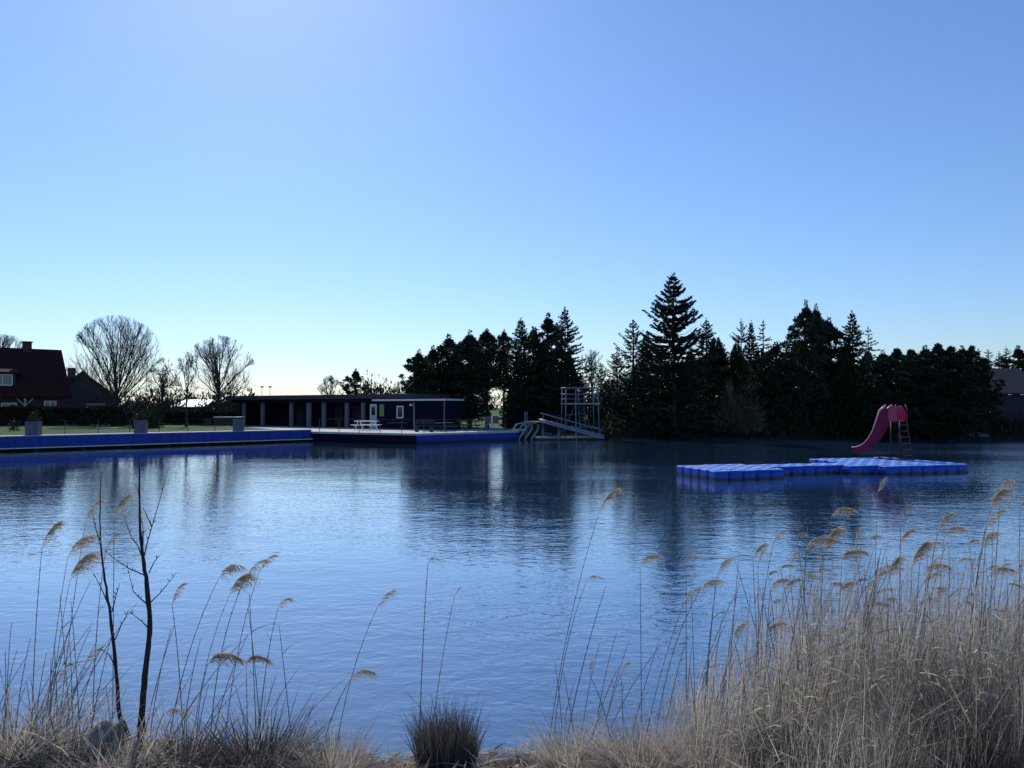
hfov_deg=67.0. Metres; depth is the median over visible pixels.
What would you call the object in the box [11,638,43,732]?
reed
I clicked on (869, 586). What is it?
reed
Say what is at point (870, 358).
conifer
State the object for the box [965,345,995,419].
evergreen tree
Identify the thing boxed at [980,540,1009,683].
reed
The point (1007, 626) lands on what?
reed
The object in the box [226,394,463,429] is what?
bathhouse
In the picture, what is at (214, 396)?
bush
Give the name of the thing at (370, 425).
picnic table
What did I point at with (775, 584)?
reed
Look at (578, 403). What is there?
diving tower
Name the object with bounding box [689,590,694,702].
reed
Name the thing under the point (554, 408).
conifer
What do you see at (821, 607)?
reed
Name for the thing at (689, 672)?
reed
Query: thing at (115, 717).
reed undergrowth
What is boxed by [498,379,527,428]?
conifer
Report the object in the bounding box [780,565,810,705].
reed
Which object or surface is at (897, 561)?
reed
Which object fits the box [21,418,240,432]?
wire fence
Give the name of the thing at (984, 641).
reed
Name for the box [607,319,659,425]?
spruce tree
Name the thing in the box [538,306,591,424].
spruce tree
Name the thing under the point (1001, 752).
grass tussock
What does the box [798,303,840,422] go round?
conifer
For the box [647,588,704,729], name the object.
reed
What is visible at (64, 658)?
reed
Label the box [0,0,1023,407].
sky
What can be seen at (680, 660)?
reed
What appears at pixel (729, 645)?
reed
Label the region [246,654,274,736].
reed
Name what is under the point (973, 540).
reed
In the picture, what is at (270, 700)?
reed
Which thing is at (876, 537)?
reed
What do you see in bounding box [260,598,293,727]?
reed
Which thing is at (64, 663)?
reed
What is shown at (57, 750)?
grass tussock
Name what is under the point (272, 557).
reed
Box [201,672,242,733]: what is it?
reed
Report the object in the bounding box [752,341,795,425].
conifer
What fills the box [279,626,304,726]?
reed
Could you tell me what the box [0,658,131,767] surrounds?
grass tussock
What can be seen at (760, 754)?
grass tussock
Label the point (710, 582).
reed
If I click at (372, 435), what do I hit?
bathing deck
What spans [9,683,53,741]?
reed
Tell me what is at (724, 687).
reed
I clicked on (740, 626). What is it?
reed
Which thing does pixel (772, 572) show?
reed
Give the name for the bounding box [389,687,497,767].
grass tussock
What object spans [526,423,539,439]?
pool ladder
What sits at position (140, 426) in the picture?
planter
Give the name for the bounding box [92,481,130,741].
sapling
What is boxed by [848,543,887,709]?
reed
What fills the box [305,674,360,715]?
reed
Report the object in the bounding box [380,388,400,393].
bush
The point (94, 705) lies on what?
reed
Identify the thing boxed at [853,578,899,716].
reed
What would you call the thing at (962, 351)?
evergreen tree
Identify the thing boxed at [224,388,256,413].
bush
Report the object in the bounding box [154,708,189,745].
reed
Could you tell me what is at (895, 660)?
reed
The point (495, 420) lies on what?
deck chair
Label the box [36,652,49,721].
reed
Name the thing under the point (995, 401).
evergreen tree
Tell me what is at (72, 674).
reed
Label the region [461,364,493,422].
conifer
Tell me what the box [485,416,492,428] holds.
deck chair
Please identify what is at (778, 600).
reed
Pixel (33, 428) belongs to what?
planter
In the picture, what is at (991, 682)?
reed
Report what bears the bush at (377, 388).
on the ground
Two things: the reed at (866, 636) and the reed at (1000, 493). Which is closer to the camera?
the reed at (866, 636)
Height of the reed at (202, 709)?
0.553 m
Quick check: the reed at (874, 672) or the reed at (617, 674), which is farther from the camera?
the reed at (617, 674)
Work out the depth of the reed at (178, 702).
5.96 m
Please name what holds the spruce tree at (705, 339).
on the ground
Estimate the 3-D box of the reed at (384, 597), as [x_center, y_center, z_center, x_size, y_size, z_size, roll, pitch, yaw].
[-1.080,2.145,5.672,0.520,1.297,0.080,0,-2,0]
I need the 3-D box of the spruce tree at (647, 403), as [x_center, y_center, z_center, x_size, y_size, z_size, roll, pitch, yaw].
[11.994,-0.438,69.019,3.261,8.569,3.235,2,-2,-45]
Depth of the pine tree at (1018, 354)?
87.90 m
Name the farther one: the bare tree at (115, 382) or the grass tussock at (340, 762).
the bare tree at (115, 382)
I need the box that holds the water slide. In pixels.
[852,404,913,460]
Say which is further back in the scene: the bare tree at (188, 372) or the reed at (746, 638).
the bare tree at (188, 372)
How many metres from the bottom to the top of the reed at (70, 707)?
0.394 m
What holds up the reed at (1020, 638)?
on the ground
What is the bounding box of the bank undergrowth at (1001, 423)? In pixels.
[550,412,1023,436]
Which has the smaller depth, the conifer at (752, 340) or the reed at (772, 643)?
the reed at (772, 643)
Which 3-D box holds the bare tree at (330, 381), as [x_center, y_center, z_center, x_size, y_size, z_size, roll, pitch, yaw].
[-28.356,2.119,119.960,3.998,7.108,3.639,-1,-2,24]
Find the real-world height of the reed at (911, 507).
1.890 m
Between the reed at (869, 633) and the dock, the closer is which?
the reed at (869, 633)
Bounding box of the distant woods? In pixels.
[119,385,594,411]
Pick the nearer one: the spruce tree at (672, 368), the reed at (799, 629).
the reed at (799, 629)
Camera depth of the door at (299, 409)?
75.63 m
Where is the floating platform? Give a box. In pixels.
[677,457,967,480]
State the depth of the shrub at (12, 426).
54.87 m
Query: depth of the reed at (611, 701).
5.55 m
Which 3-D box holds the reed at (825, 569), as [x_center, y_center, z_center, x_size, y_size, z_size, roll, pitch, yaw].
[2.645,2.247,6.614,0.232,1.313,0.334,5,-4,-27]
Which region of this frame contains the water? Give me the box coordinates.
[0,438,1023,760]
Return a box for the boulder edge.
[544,432,590,435]
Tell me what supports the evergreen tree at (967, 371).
on the ground
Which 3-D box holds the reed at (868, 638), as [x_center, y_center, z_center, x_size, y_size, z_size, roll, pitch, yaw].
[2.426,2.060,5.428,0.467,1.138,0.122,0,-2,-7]
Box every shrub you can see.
[7,417,21,430]
[27,410,42,422]
[134,411,147,422]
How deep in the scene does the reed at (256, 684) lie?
5.42 m
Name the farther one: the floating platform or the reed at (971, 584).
the floating platform
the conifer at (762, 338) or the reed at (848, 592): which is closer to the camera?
the reed at (848, 592)
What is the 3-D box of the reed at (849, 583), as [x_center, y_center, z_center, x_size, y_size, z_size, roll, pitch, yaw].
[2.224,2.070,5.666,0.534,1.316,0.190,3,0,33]
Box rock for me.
[87,717,125,759]
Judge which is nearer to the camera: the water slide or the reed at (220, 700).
the reed at (220, 700)
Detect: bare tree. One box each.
[0,334,21,347]
[64,315,162,410]
[143,358,180,408]
[170,351,201,426]
[187,335,255,410]
[317,375,343,394]
[392,381,405,393]
[576,349,610,417]
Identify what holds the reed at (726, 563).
on the ground
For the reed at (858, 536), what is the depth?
6.19 m
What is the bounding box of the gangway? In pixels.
[524,413,603,440]
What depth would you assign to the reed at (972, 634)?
5.90 m
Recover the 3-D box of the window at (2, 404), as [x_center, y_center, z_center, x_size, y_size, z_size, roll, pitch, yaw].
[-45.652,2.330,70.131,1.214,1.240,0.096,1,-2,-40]
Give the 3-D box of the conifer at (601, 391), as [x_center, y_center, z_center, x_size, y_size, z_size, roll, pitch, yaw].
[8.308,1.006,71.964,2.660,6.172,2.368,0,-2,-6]
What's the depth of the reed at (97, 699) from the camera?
5.76 m
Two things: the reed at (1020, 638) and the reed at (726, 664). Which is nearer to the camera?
the reed at (1020, 638)
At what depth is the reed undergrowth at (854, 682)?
5.22 m
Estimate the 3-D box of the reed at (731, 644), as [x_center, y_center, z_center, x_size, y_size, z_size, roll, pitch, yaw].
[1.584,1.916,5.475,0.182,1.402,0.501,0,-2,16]
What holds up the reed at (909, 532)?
on the ground
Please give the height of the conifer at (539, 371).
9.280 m
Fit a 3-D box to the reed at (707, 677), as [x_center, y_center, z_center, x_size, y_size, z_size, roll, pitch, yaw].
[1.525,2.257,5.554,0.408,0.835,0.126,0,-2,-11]
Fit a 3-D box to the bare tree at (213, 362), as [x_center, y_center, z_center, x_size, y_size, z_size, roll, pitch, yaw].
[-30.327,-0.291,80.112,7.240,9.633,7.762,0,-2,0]
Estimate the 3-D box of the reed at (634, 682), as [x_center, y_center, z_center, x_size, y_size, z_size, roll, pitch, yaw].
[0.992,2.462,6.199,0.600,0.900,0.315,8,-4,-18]
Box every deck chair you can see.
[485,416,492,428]
[493,416,499,428]
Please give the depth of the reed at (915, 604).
6.17 m
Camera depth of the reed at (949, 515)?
5.53 m
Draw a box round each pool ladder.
[513,423,526,439]
[519,423,532,439]
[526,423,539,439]
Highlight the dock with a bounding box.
[533,436,604,439]
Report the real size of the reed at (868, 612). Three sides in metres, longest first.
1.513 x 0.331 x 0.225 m
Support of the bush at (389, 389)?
on the ground
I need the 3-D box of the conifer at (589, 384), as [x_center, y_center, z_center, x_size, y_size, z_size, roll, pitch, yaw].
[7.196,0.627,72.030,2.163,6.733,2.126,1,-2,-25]
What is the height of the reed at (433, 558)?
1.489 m
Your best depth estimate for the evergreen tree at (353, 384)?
97.53 m
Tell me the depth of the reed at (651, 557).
6.19 m
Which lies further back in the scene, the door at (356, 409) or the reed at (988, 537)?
the door at (356, 409)
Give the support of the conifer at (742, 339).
on the ground
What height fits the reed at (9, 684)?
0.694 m
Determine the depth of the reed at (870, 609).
5.58 m
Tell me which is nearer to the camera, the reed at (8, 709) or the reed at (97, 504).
the reed at (8, 709)
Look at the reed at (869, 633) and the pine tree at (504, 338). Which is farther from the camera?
the pine tree at (504, 338)
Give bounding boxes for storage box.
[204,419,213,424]
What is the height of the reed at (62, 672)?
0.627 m
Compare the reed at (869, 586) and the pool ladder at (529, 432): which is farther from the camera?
the pool ladder at (529, 432)
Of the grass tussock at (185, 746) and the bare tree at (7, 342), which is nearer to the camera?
the grass tussock at (185, 746)
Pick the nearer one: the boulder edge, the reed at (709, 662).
the reed at (709, 662)
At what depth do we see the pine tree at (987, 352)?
88.09 m
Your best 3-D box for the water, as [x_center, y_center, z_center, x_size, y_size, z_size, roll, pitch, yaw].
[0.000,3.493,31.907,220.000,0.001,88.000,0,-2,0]
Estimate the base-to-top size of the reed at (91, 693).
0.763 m
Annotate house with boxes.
[0,341,71,419]
[63,368,119,406]
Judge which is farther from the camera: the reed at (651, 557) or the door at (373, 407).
the door at (373, 407)
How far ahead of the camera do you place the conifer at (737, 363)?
66.56 m
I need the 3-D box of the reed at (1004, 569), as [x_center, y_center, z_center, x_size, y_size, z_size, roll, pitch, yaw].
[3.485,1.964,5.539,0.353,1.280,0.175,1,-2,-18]
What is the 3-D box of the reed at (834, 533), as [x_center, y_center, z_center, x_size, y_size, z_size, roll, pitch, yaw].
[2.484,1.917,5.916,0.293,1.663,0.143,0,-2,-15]
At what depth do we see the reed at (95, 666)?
5.90 m
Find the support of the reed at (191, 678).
on the ground
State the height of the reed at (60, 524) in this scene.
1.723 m
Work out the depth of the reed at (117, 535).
6.07 m
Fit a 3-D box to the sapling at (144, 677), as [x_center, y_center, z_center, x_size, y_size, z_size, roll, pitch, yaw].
[-2.731,1.643,5.662,0.442,2.222,0.222,0,-2,0]
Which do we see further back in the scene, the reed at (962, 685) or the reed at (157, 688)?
the reed at (157, 688)
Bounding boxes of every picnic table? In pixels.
[353,421,381,430]
[433,423,457,431]
[452,421,480,430]
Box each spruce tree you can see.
[498,317,542,428]
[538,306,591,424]
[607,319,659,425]
[629,332,664,424]
[631,272,717,438]
[682,318,733,430]
[781,333,803,423]
[835,310,874,433]
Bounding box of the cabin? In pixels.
[980,368,1023,426]
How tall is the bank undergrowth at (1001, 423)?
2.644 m
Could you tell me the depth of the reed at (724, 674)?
5.37 m
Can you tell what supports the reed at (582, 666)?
on the ground
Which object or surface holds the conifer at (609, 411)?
on the ground
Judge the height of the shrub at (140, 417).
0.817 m
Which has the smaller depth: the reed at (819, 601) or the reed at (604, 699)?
the reed at (604, 699)
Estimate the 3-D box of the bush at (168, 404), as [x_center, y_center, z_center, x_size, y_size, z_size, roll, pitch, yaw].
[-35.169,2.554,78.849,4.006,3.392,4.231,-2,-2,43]
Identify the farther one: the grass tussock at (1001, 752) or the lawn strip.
the lawn strip
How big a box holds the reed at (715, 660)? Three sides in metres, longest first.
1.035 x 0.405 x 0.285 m
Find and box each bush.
[117,401,145,425]
[118,395,149,409]
[128,403,164,428]
[131,389,159,410]
[152,393,184,410]
[165,389,198,408]
[188,392,220,409]
[193,398,216,410]
[211,388,237,410]
[220,392,246,410]
[221,400,238,425]
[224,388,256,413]
[358,370,388,393]
[372,378,399,393]
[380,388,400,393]
[601,409,623,427]
[709,375,770,434]
[756,411,770,426]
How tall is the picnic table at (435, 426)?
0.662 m
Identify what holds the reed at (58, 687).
on the ground
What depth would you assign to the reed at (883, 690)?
5.14 m
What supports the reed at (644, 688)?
on the ground
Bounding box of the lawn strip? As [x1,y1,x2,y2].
[482,428,510,429]
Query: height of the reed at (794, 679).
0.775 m
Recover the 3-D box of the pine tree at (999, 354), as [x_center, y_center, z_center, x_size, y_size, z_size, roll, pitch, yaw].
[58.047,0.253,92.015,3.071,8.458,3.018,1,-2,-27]
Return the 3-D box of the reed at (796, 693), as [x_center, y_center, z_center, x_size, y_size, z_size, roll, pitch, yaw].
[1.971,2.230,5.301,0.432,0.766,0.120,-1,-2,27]
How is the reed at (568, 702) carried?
on the ground
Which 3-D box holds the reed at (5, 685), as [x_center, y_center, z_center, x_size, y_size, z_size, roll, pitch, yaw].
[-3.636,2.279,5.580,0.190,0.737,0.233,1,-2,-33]
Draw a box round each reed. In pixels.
[0,622,24,729]
[0,651,19,737]
[0,651,37,728]
[0,655,27,721]
[0,669,22,735]
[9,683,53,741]
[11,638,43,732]
[29,634,76,718]
[31,519,67,727]
[31,680,46,735]
[33,624,91,722]
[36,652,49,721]
[40,691,100,727]
[41,581,96,728]
[44,656,59,737]
[46,533,104,718]
[46,665,52,737]
[47,621,81,721]
[49,551,107,720]
[50,660,94,733]
[53,662,74,722]
[54,649,67,727]
[56,500,106,723]
[59,628,90,726]
[59,633,114,711]
[59,649,117,734]
[60,598,89,726]
[64,648,105,740]
[66,605,91,734]
[66,639,121,722]
[68,602,143,724]
[69,647,127,741]
[70,667,121,729]
[74,672,132,728]
[82,632,112,738]
[85,666,131,727]
[92,532,123,717]
[109,492,135,720]
[142,627,184,746]
[150,630,177,735]
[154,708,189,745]
[164,673,195,733]
[167,648,243,747]
[169,563,246,736]
[172,582,189,734]
[172,694,203,742]
[182,639,216,739]
[188,685,218,736]
[193,573,260,736]
[196,652,249,735]
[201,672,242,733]
[202,675,251,735]
[210,559,270,731]
[213,635,247,736]
[225,555,278,739]
[241,594,295,738]
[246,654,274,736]
[248,609,268,740]
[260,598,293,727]
[261,674,300,737]
[265,667,303,722]
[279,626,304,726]
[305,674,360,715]
[323,669,381,746]
[336,589,397,745]
[406,557,439,732]
[434,587,461,711]
[549,488,623,737]
[554,575,605,732]
[554,661,571,727]
[563,672,572,732]
[565,681,585,718]
[566,587,605,738]
[582,639,602,728]
[586,666,626,733]
[589,659,614,744]
[598,631,616,713]
[599,671,637,735]
[604,631,636,726]
[610,636,669,727]
[621,662,635,745]
[630,639,663,739]
[640,554,665,720]
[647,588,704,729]
[656,579,726,736]
[656,635,693,734]
[685,554,697,716]
[687,641,699,705]
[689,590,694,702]
[689,668,697,744]
[690,584,740,705]
[697,621,743,704]
[700,609,723,713]
[702,592,733,725]
[704,558,734,723]
[705,625,744,741]
[705,642,742,738]
[709,650,738,734]
[714,613,737,733]
[714,662,754,730]
[721,580,739,711]
[724,559,745,741]
[726,633,775,731]
[727,659,749,721]
[734,622,755,717]
[735,561,785,715]
[742,595,764,700]
[752,549,766,719]
[753,529,788,725]
[753,542,771,696]
[755,561,799,718]
[756,588,777,742]
[759,586,796,707]
[762,599,782,701]
[763,578,789,717]
[767,621,787,727]
[768,571,793,730]
[769,551,818,702]
[769,641,801,740]
[773,657,832,732]
[779,577,814,712]
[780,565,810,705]
[785,648,820,743]
[786,574,819,681]
[787,581,858,699]
[790,549,813,726]
[790,582,843,677]
[793,585,833,725]
[794,592,814,664]
[796,581,814,722]
[797,533,822,704]
[798,527,813,713]
[799,579,823,732]
[799,612,837,743]
[800,537,839,726]
[802,545,825,629]
[802,574,836,667]
[804,582,842,675]
[804,623,834,721]
[810,507,857,645]
[810,597,880,729]
[811,568,833,655]
[815,566,889,695]
[817,525,848,693]
[817,630,850,727]
[829,535,884,684]
[831,544,889,722]
[834,557,895,700]
[835,573,863,687]
[837,549,874,671]
[839,597,888,719]
[840,570,887,706]
[845,586,854,686]
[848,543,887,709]
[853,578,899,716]
[854,550,901,690]
[855,527,865,616]
[855,671,909,722]
[857,578,869,723]
[860,602,892,714]
[862,558,887,676]
[864,572,904,677]
[866,561,878,714]
[866,597,896,674]
[867,579,881,677]
[869,618,895,746]
[874,478,887,610]
[879,573,941,684]
[880,616,908,725]
[883,602,922,708]
[885,555,906,712]
[886,558,916,705]
[887,586,947,716]
[899,506,916,616]
[899,528,918,659]
[901,625,934,745]
[907,576,934,641]
[909,512,960,719]
[910,539,938,618]
[913,564,934,707]
[915,593,978,689]
[916,556,943,679]
[917,541,946,663]
[921,563,954,675]
[924,654,983,743]
[927,542,946,649]
[932,589,947,719]
[936,526,968,655]
[936,572,955,650]
[941,531,1002,673]
[948,574,969,735]
[953,556,967,630]
[953,640,1017,751]
[954,611,1020,684]
[957,558,972,634]
[957,617,982,713]
[959,539,994,702]
[960,600,975,723]
[962,508,1008,698]
[966,487,1014,719]
[969,539,990,678]
[970,557,986,639]
[976,563,1013,682]
[976,599,1023,705]
[977,567,1020,664]
[979,479,1017,702]
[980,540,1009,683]
[991,560,1023,663]
[997,583,1023,715]
[1001,598,1018,670]
[1011,606,1023,695]
[1018,496,1023,729]
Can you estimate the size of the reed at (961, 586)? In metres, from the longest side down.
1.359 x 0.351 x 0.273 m
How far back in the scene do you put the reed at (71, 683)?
5.67 m
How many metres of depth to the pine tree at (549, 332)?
69.37 m
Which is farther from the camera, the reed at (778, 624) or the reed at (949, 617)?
the reed at (778, 624)
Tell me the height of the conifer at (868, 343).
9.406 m
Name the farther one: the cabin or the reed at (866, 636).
the cabin
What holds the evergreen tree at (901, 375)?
on the ground
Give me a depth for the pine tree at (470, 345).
67.32 m
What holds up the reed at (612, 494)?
on the ground
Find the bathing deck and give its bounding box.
[244,425,528,443]
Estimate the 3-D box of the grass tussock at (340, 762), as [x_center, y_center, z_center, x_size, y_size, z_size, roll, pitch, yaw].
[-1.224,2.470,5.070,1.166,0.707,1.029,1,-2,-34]
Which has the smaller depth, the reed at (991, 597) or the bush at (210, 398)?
the reed at (991, 597)
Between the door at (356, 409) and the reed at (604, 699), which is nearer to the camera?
the reed at (604, 699)
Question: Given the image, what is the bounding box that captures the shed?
[171,400,211,410]
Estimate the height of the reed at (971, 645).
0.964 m
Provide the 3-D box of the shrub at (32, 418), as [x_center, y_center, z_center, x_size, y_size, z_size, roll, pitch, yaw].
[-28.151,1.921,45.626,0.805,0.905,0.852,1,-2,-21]
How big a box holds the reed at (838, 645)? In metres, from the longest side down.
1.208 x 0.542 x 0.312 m
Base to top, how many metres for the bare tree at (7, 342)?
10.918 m
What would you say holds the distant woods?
on the ground
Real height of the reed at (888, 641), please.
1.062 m
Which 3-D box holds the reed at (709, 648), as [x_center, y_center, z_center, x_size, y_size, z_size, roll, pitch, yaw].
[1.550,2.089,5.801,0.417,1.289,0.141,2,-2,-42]
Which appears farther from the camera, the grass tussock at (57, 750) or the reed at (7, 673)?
the reed at (7, 673)
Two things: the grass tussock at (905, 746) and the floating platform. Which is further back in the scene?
the floating platform
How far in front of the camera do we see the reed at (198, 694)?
5.29 m
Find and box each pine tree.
[398,349,439,398]
[412,345,456,398]
[428,333,466,420]
[447,330,496,428]
[468,328,513,427]
[492,329,516,427]
[525,312,568,420]
[808,317,853,412]
[984,350,1000,394]
[990,351,1005,367]
[994,346,1011,363]
[995,345,1023,394]
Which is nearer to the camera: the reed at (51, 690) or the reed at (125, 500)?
the reed at (51, 690)
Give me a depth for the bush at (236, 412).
77.84 m
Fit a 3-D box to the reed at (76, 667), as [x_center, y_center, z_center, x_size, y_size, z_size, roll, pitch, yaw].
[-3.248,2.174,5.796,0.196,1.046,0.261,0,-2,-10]
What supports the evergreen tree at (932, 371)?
on the ground
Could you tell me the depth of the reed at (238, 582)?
5.77 m
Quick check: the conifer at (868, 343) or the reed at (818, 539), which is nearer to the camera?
the reed at (818, 539)
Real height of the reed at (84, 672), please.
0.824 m
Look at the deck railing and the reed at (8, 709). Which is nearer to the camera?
the reed at (8, 709)
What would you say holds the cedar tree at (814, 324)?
on the ground
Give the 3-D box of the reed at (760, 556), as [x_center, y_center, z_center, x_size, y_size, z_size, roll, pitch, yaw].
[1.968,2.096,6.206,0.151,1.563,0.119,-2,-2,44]
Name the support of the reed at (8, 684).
on the ground
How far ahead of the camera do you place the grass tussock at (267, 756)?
5.15 m
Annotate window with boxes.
[0,374,12,385]
[1,403,16,414]
[44,401,56,406]
[397,406,403,417]
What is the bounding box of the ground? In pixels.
[0,408,1023,767]
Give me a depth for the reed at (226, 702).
5.75 m
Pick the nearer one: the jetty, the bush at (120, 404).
the jetty
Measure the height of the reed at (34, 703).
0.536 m
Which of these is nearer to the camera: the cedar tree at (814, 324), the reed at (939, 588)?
the reed at (939, 588)
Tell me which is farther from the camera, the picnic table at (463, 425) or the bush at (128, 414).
the bush at (128, 414)
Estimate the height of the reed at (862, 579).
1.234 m
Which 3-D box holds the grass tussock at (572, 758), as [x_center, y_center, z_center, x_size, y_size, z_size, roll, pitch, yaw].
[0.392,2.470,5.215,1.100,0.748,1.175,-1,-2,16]
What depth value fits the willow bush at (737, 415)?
64.61 m
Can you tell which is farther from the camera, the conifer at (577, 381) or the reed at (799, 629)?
the conifer at (577, 381)
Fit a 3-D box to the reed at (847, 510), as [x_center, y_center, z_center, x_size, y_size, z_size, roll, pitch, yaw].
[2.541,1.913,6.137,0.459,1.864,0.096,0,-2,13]
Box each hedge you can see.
[0,404,125,425]
[124,407,233,425]
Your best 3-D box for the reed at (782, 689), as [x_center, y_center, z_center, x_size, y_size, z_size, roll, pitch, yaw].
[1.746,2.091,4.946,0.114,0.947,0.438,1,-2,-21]
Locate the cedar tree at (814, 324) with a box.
[776,299,832,431]
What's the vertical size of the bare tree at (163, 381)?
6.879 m
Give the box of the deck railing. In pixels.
[319,418,505,432]
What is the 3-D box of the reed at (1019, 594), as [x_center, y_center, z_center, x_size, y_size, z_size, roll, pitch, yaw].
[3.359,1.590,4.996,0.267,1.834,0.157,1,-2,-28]
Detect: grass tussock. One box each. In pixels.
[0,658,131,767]
[0,683,160,767]
[37,719,193,767]
[41,721,160,767]
[103,693,256,767]
[144,678,372,767]
[260,704,413,767]
[358,740,430,767]
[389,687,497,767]
[472,737,562,767]
[489,678,644,767]
[555,669,739,767]
[629,672,789,767]
[699,676,907,767]
[764,648,1010,767]
[826,600,1023,767]
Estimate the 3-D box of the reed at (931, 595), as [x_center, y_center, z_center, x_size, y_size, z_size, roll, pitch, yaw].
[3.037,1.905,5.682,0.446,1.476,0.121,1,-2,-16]
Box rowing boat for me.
[961,432,989,436]
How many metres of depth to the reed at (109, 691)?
5.92 m
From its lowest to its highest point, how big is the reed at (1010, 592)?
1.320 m
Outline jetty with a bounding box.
[0,429,310,450]
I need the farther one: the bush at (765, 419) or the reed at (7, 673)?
the bush at (765, 419)
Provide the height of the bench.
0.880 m
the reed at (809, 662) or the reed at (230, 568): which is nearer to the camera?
the reed at (809, 662)
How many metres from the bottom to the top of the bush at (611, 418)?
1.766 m
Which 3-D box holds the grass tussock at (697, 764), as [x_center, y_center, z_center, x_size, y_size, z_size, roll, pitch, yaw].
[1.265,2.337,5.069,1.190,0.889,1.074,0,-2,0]
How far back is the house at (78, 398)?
96.09 m
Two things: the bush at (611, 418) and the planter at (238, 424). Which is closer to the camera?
the planter at (238, 424)
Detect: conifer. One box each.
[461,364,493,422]
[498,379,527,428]
[516,326,551,414]
[522,381,557,423]
[540,383,576,420]
[566,354,592,419]
[579,355,598,421]
[583,380,615,421]
[589,363,614,421]
[591,351,631,419]
[614,362,654,411]
[676,352,696,406]
[686,337,738,415]
[712,343,761,424]
[727,319,754,370]
[744,320,758,365]
[749,349,780,423]
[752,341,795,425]
[753,320,773,366]
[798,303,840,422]
[811,346,876,438]
[856,326,880,376]
[860,351,874,382]
[862,349,894,415]
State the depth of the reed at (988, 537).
5.57 m
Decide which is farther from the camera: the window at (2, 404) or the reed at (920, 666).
the window at (2, 404)
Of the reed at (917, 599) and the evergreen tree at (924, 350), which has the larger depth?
the evergreen tree at (924, 350)
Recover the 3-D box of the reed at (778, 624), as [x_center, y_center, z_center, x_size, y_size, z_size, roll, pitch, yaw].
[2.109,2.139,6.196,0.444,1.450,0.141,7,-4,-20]
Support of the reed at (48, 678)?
on the ground
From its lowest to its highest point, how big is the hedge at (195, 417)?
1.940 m
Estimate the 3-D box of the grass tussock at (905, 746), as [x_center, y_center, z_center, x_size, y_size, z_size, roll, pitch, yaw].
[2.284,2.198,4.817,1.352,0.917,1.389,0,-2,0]
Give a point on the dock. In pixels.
(567, 438)
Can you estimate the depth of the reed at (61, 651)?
6.08 m
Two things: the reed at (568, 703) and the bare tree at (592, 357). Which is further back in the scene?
the bare tree at (592, 357)
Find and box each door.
[296,406,303,425]
[334,405,342,426]
[352,405,360,426]
[371,405,375,428]
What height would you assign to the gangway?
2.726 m
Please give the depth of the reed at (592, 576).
5.89 m
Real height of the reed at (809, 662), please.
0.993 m
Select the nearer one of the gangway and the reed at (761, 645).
the reed at (761, 645)
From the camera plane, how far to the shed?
93.15 m
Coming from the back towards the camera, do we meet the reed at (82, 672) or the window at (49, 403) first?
the window at (49, 403)
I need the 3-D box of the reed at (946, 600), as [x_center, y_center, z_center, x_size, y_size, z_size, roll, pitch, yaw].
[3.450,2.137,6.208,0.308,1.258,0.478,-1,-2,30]
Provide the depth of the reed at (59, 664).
5.77 m
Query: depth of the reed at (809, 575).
5.85 m
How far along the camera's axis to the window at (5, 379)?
70.46 m
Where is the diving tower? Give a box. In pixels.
[560,387,599,436]
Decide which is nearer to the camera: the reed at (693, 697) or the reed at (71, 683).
the reed at (693, 697)
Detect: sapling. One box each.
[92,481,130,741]
[103,456,175,744]
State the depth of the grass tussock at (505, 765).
5.16 m
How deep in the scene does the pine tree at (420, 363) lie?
65.52 m
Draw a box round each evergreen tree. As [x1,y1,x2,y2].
[338,369,371,394]
[870,361,946,439]
[871,347,917,434]
[886,349,940,438]
[897,345,950,420]
[905,357,969,439]
[916,342,965,434]
[929,345,979,434]
[933,360,990,439]
[957,345,992,413]
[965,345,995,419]
[965,370,1006,432]
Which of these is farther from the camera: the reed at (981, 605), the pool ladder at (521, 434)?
the pool ladder at (521, 434)
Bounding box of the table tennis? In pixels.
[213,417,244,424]
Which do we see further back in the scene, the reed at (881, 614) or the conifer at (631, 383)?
the conifer at (631, 383)
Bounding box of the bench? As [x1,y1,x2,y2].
[413,420,434,431]
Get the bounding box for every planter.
[25,421,41,434]
[134,420,147,432]
[233,419,243,430]
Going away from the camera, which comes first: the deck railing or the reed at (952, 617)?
the reed at (952, 617)
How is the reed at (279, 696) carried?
on the ground
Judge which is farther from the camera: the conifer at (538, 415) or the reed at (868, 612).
the conifer at (538, 415)
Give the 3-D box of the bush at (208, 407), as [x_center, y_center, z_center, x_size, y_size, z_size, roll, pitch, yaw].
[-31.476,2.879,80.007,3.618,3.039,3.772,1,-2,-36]
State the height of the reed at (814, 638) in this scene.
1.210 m
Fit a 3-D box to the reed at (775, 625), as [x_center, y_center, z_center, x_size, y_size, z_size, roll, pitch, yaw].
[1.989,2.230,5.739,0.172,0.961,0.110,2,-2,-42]
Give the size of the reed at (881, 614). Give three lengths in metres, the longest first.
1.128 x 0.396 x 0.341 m
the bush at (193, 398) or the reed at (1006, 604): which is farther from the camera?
the bush at (193, 398)
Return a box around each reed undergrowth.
[0,659,353,767]
[655,492,1023,767]
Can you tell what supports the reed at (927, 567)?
on the ground
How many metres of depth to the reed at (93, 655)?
5.67 m
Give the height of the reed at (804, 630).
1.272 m
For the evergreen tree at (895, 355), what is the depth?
64.78 m

